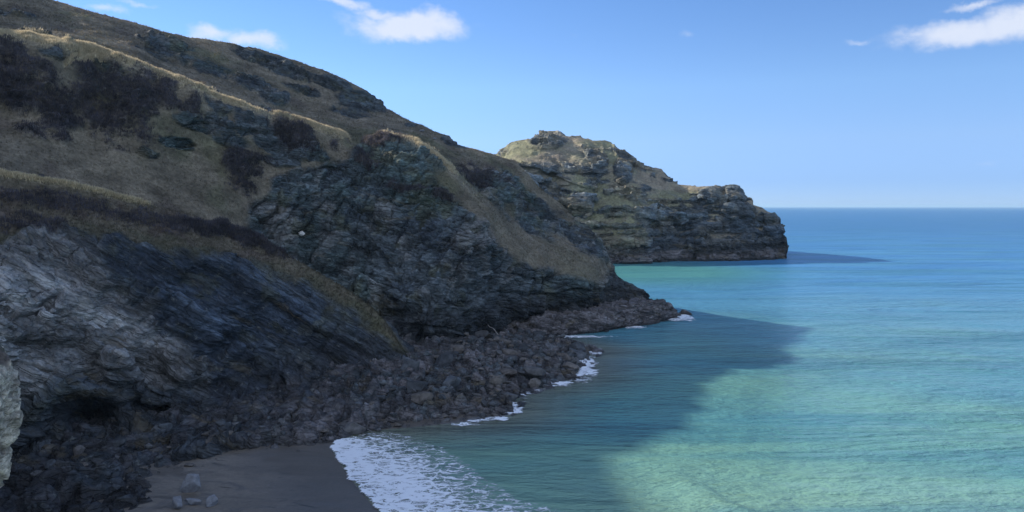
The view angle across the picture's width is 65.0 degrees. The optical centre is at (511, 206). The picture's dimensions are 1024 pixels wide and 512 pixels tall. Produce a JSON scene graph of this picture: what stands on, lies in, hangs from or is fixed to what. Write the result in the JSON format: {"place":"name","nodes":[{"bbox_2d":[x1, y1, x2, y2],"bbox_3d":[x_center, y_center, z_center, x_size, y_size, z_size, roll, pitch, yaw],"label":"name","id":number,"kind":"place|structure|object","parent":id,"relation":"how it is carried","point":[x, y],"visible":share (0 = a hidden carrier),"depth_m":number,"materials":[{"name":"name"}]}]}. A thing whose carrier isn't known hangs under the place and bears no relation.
{"place":"outdoors","nodes":[
{"label":"outdoors","id":0,"kind":"place"},
{"bbox_2d":[0,345,23,487],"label":"cliff","id":1,"kind":"structure","parent":0,"point":[11,416],"depth_m":73.17,"materials":[{"name":"grey stone"}]},
{"bbox_2d":[0,175,409,356],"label":"turf grass","id":2,"kind":"structure","parent":0,"point":[196,252],"depth_m":160.51,"materials":[{"name":"green plant"}]},
{"bbox_2d":[0,173,413,466],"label":"hill spur","id":3,"kind":"structure","parent":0,"point":[117,325],"depth_m":138.33,"materials":[{"name":"grey stone"}]},
{"bbox_2d":[0,168,152,205],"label":"dry grass","id":4,"kind":"structure","parent":3,"relation":"on","point":[35,177],"depth_m":156.43,"materials":[{"name":"beige plant"}]},
{"bbox_2d":[0,185,296,259],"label":"scrub","id":5,"kind":"object","parent":3,"relation":"on","point":[203,227],"visible":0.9,"depth_m":158.78,"materials":[{"name":"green plant"}]},
{"bbox_2d":[96,414,501,511],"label":"beach","id":6,"kind":"structure","parent":0,"point":[311,478],"depth_m":103.28,"materials":[{"name":"grey sand"}]},
{"bbox_2d":[172,496,182,508],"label":"boulder","id":7,"kind":"object","parent":6,"relation":"on","point":[176,502],"visible":1,"depth_m":92.86,"materials":[{"name":"stone"}]},
{"bbox_2d":[184,463,194,466],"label":"boulder","id":8,"kind":"object","parent":6,"relation":"on","point":[189,464],"visible":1,"depth_m":108.38,"materials":[{"name":"grey stone"}]},
{"bbox_2d":[179,474,200,492],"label":"boulder","id":9,"kind":"object","parent":6,"relation":"on","point":[191,483],"visible":1,"depth_m":98.54,"materials":[{"name":"stone"}]},
{"bbox_2d":[184,498,201,504],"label":"boulder","id":10,"kind":"object","parent":6,"relation":"on","point":[192,501],"visible":1,"depth_m":94.30,"materials":[{"name":"stone"}]},
{"bbox_2d":[206,494,217,507],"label":"boulder","id":11,"kind":"object","parent":6,"relation":"on","point":[211,500],"visible":1,"depth_m":94.22,"materials":[{"name":"stone"}]},
{"bbox_2d":[343,421,377,434],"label":"boulder","id":12,"kind":"object","parent":6,"relation":"on","point":[353,427],"visible":0.77,"depth_m":126.88,"materials":[{"name":"grey stone"}]},
{"bbox_2d":[0,330,603,511],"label":"shore rock","id":13,"kind":"object","parent":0,"point":[351,388],"visible":0.24,"depth_m":129.98,"materials":[{"name":"grey stone"}]},
{"bbox_2d":[30,470,42,477],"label":"boulder","id":14,"kind":"object","parent":13,"relation":"on","point":[34,473],"visible":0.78,"depth_m":95.72,"materials":[{"name":"grey stone"}]},
{"bbox_2d":[44,459,55,468],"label":"boulder","id":15,"kind":"object","parent":13,"relation":"on","point":[48,464],"visible":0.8,"depth_m":101.59,"materials":[{"name":"grey stone"}]},
{"bbox_2d":[73,445,85,456],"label":"boulder","id":16,"kind":"object","parent":13,"relation":"on","point":[78,449],"visible":0.99,"depth_m":106.52,"materials":[{"name":"grey stone"}]},
{"bbox_2d":[92,458,104,464],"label":"boulder","id":17,"kind":"object","parent":13,"relation":"on","point":[95,461],"visible":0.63,"depth_m":103.28,"materials":[{"name":"grey stone"}]},
{"bbox_2d":[112,484,120,490],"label":"boulder","id":18,"kind":"object","parent":13,"relation":"on","point":[115,487],"visible":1,"depth_m":97.00,"materials":[{"name":"grey stone"}]},
{"bbox_2d":[112,438,126,446],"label":"boulder","id":19,"kind":"object","parent":13,"relation":"on","point":[120,442],"visible":1,"depth_m":108.55,"materials":[{"name":"grey stone"}]},
{"bbox_2d":[141,443,152,448],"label":"boulder","id":20,"kind":"object","parent":13,"relation":"on","point":[148,446],"visible":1,"depth_m":112.01,"materials":[{"name":"grey stone"}]},
{"bbox_2d":[155,454,162,459],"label":"boulder","id":21,"kind":"object","parent":13,"relation":"on","point":[160,456],"visible":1,"depth_m":108.21,"materials":[{"name":"grey stone"}]},
{"bbox_2d":[157,423,172,433],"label":"boulder","id":22,"kind":"object","parent":13,"relation":"on","point":[167,426],"visible":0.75,"depth_m":117.81,"materials":[{"name":"grey stone"}]},
{"bbox_2d":[215,419,225,426],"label":"boulder","id":23,"kind":"object","parent":13,"relation":"on","point":[219,423],"visible":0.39,"depth_m":122.36,"materials":[{"name":"grey stone"}]},
{"bbox_2d":[278,418,284,424],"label":"boulder","id":24,"kind":"object","parent":13,"relation":"on","point":[281,420],"visible":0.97,"depth_m":123.11,"materials":[{"name":"grey stone"}]},
{"bbox_2d":[73,328,589,479],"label":"stones","id":25,"kind":"object","parent":13,"relation":"on","point":[447,411],"visible":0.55,"depth_m":161.05,"materials":[{"name":"grey stone"}]},
{"bbox_2d":[375,395,385,401],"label":"boulder","id":26,"kind":"object","parent":13,"relation":"on","point":[381,398],"visible":0.94,"depth_m":140.80,"materials":[{"name":"grey stone"}]},
{"bbox_2d":[400,359,419,370],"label":"boulder","id":27,"kind":"object","parent":13,"relation":"on","point":[413,364],"visible":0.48,"depth_m":160.24,"materials":[{"name":"grey stone"}]},
{"bbox_2d":[410,403,416,413],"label":"boulder","id":28,"kind":"object","parent":13,"relation":"on","point":[413,405],"visible":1,"depth_m":135.51,"materials":[{"name":"grey stone"}]},
{"bbox_2d":[406,381,427,392],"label":"boulder","id":29,"kind":"object","parent":13,"relation":"on","point":[419,385],"visible":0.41,"depth_m":144.67,"materials":[{"name":"grey stone"}]},
{"bbox_2d":[411,386,433,404],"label":"boulder","id":30,"kind":"object","parent":13,"relation":"on","point":[420,397],"visible":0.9,"depth_m":138.56,"materials":[{"name":"grey stone"}]},
{"bbox_2d":[431,335,443,343],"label":"boulder","id":31,"kind":"object","parent":13,"relation":"on","point":[433,338],"visible":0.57,"depth_m":186.74,"materials":[{"name":"grey stone"}]},
{"bbox_2d":[438,394,445,398],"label":"boulder","id":32,"kind":"object","parent":13,"relation":"on","point":[441,396],"visible":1,"depth_m":140.20,"materials":[{"name":"grey stone"}]},
{"bbox_2d":[436,352,452,367],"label":"boulder","id":33,"kind":"object","parent":13,"relation":"on","point":[445,359],"visible":0.84,"depth_m":167.93,"materials":[{"name":"grey stone"}]},
{"bbox_2d":[443,388,450,392],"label":"boulder","id":34,"kind":"object","parent":13,"relation":"on","point":[446,390],"visible":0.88,"depth_m":144.39,"materials":[{"name":"grey stone"}]},
{"bbox_2d":[440,375,460,389],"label":"boulder","id":35,"kind":"object","parent":13,"relation":"on","point":[454,381],"visible":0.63,"depth_m":147.21,"materials":[{"name":"grey stone"}]},
{"bbox_2d":[453,343,465,353],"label":"boulder","id":36,"kind":"object","parent":13,"relation":"on","point":[460,349],"visible":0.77,"depth_m":181.18,"materials":[{"name":"grey stone"}]},
{"bbox_2d":[457,368,467,376],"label":"boulder","id":37,"kind":"object","parent":13,"relation":"on","point":[462,371],"visible":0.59,"depth_m":163.79,"materials":[{"name":"grey stone"}]},
{"bbox_2d":[478,346,484,351],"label":"boulder","id":38,"kind":"object","parent":13,"relation":"on","point":[480,348],"visible":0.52,"depth_m":182.24,"materials":[{"name":"grey stone"}]},
{"bbox_2d":[475,330,488,336],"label":"boulder","id":39,"kind":"object","parent":13,"relation":"on","point":[484,333],"visible":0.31,"depth_m":202.71,"materials":[{"name":"grey stone"}]},
{"bbox_2d":[481,399,487,407],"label":"boulder","id":40,"kind":"object","parent":13,"relation":"on","point":[484,403],"visible":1,"depth_m":140.45,"materials":[{"name":"grey stone"}]},
{"bbox_2d":[484,334,492,338],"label":"boulder","id":41,"kind":"object","parent":13,"relation":"on","point":[488,336],"visible":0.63,"depth_m":197.52,"materials":[{"name":"grey stone"}]},
{"bbox_2d":[489,400,499,406],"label":"boulder","id":42,"kind":"object","parent":13,"relation":"on","point":[492,403],"visible":1,"depth_m":139.98,"materials":[{"name":"grey stone"}]},
{"bbox_2d":[489,371,510,386],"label":"boulder","id":43,"kind":"object","parent":13,"relation":"on","point":[496,380],"visible":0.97,"depth_m":150.43,"materials":[{"name":"grey stone"}]},
{"bbox_2d":[494,338,513,344],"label":"boulder","id":44,"kind":"object","parent":13,"relation":"on","point":[507,341],"visible":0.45,"depth_m":193.92,"materials":[{"name":"grey stone"}]},
{"bbox_2d":[501,364,511,367],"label":"boulder","id":45,"kind":"object","parent":13,"relation":"on","point":[505,365],"visible":0.69,"depth_m":167.37,"materials":[{"name":"grey stone"}]},
{"bbox_2d":[499,368,516,376],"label":"boulder","id":46,"kind":"object","parent":13,"relation":"on","point":[513,372],"visible":0.79,"depth_m":161.68,"materials":[{"name":"grey stone"}]},
{"bbox_2d":[501,348,518,355],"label":"boulder","id":47,"kind":"object","parent":13,"relation":"on","point":[505,351],"visible":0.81,"depth_m":179.34,"materials":[{"name":"grey stone"}]},
{"bbox_2d":[504,392,517,400],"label":"boulder","id":48,"kind":"object","parent":13,"relation":"on","point":[513,396],"visible":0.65,"depth_m":147.12,"materials":[{"name":"grey stone"}]},
{"bbox_2d":[519,343,529,351],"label":"boulder","id":49,"kind":"object","parent":13,"relation":"on","point":[523,347],"visible":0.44,"depth_m":188.86,"materials":[{"name":"grey stone"}]},
{"bbox_2d":[528,378,540,387],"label":"boulder","id":50,"kind":"object","parent":13,"relation":"on","point":[534,382],"visible":1,"depth_m":158.14,"materials":[{"name":"grey stone"}]},
{"bbox_2d":[524,367,545,378],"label":"boulder","id":51,"kind":"object","parent":13,"relation":"on","point":[533,372],"visible":0.91,"depth_m":162.52,"materials":[{"name":"grey stone"}]},
{"bbox_2d":[533,334,543,341],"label":"boulder","id":52,"kind":"object","parent":13,"relation":"on","point":[537,337],"visible":0.84,"depth_m":202.83,"materials":[{"name":"grey stone"}]},
{"bbox_2d":[544,343,556,349],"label":"boulder","id":53,"kind":"object","parent":13,"relation":"on","point":[546,345],"visible":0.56,"depth_m":194.83,"materials":[{"name":"grey stone"}]},
{"bbox_2d":[556,374,567,381],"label":"boulder","id":54,"kind":"object","parent":13,"relation":"on","point":[559,377],"visible":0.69,"depth_m":165.18,"materials":[{"name":"grey stone"}]},
{"bbox_2d":[556,352,574,360],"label":"boulder","id":55,"kind":"object","parent":13,"relation":"on","point":[568,357],"visible":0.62,"depth_m":184.16,"materials":[{"name":"grey stone"}]},
{"bbox_2d":[562,362,578,369],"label":"boulder","id":56,"kind":"object","parent":13,"relation":"on","point":[571,365],"visible":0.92,"depth_m":173.10,"materials":[{"name":"grey stone"}]},
{"bbox_2d":[567,342,585,350],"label":"boulder","id":57,"kind":"object","parent":13,"relation":"on","point":[576,345],"visible":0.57,"depth_m":197.04,"materials":[{"name":"grey stone"}]},
{"bbox_2d":[576,352,586,359],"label":"boulder","id":58,"kind":"object","parent":13,"relation":"on","point":[580,355],"visible":0.82,"depth_m":187.97,"materials":[{"name":"grey stone"}]},
{"bbox_2d":[0,0,651,341],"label":"headland hill","id":59,"kind":"structure","parent":0,"point":[424,262],"depth_m":215.50,"materials":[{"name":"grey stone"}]},
{"bbox_2d":[0,25,482,201],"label":"dry grass","id":60,"kind":"structure","parent":59,"relation":"on","point":[99,52],"depth_m":205.15,"materials":[{"name":"beige plant"}]},
{"bbox_2d":[0,33,518,202],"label":"scrub","id":61,"kind":"object","parent":59,"relation":"on","point":[476,178],"visible":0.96,"depth_m":195.16,"materials":[{"name":"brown plant"}]},
{"bbox_2d":[55,0,1023,206],"label":"sky","id":62,"kind":"structure","parent":0,"point":[789,103],"materials":[{"name":"blue"}]},
{"bbox_2d":[499,296,691,335],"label":"rock ledge","id":63,"kind":"object","parent":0,"point":[605,316],"visible":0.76,"depth_m":234.62,"materials":[{"name":"grey stone"}]},
{"bbox_2d":[494,130,788,263],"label":"headland","id":64,"kind":"structure","parent":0,"point":[625,206],"depth_m":548.86,"materials":[{"name":"grey stone"}]},
{"bbox_2d":[331,207,1023,511],"bbox_3d":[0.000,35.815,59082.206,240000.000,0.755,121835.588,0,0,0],"label":"sea","id":65,"kind":"structure","parent":0,"point":[854,359],"depth_m":153.55,"materials":[{"name":"liquid"}]},
{"bbox_2d":[330,432,549,511],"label":"sea foam","id":66,"kind":"object","parent":65,"relation":"on","point":[351,453],"visible":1,"depth_m":105.84,"materials":[{"name":"white"}]},
{"bbox_2d":[451,314,694,425],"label":"breaking foam","id":67,"kind":"object","parent":65,"relation":"on","point":[588,369],"visible":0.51,"depth_m":172.51,"materials":[{"name":"white"}]}
]}

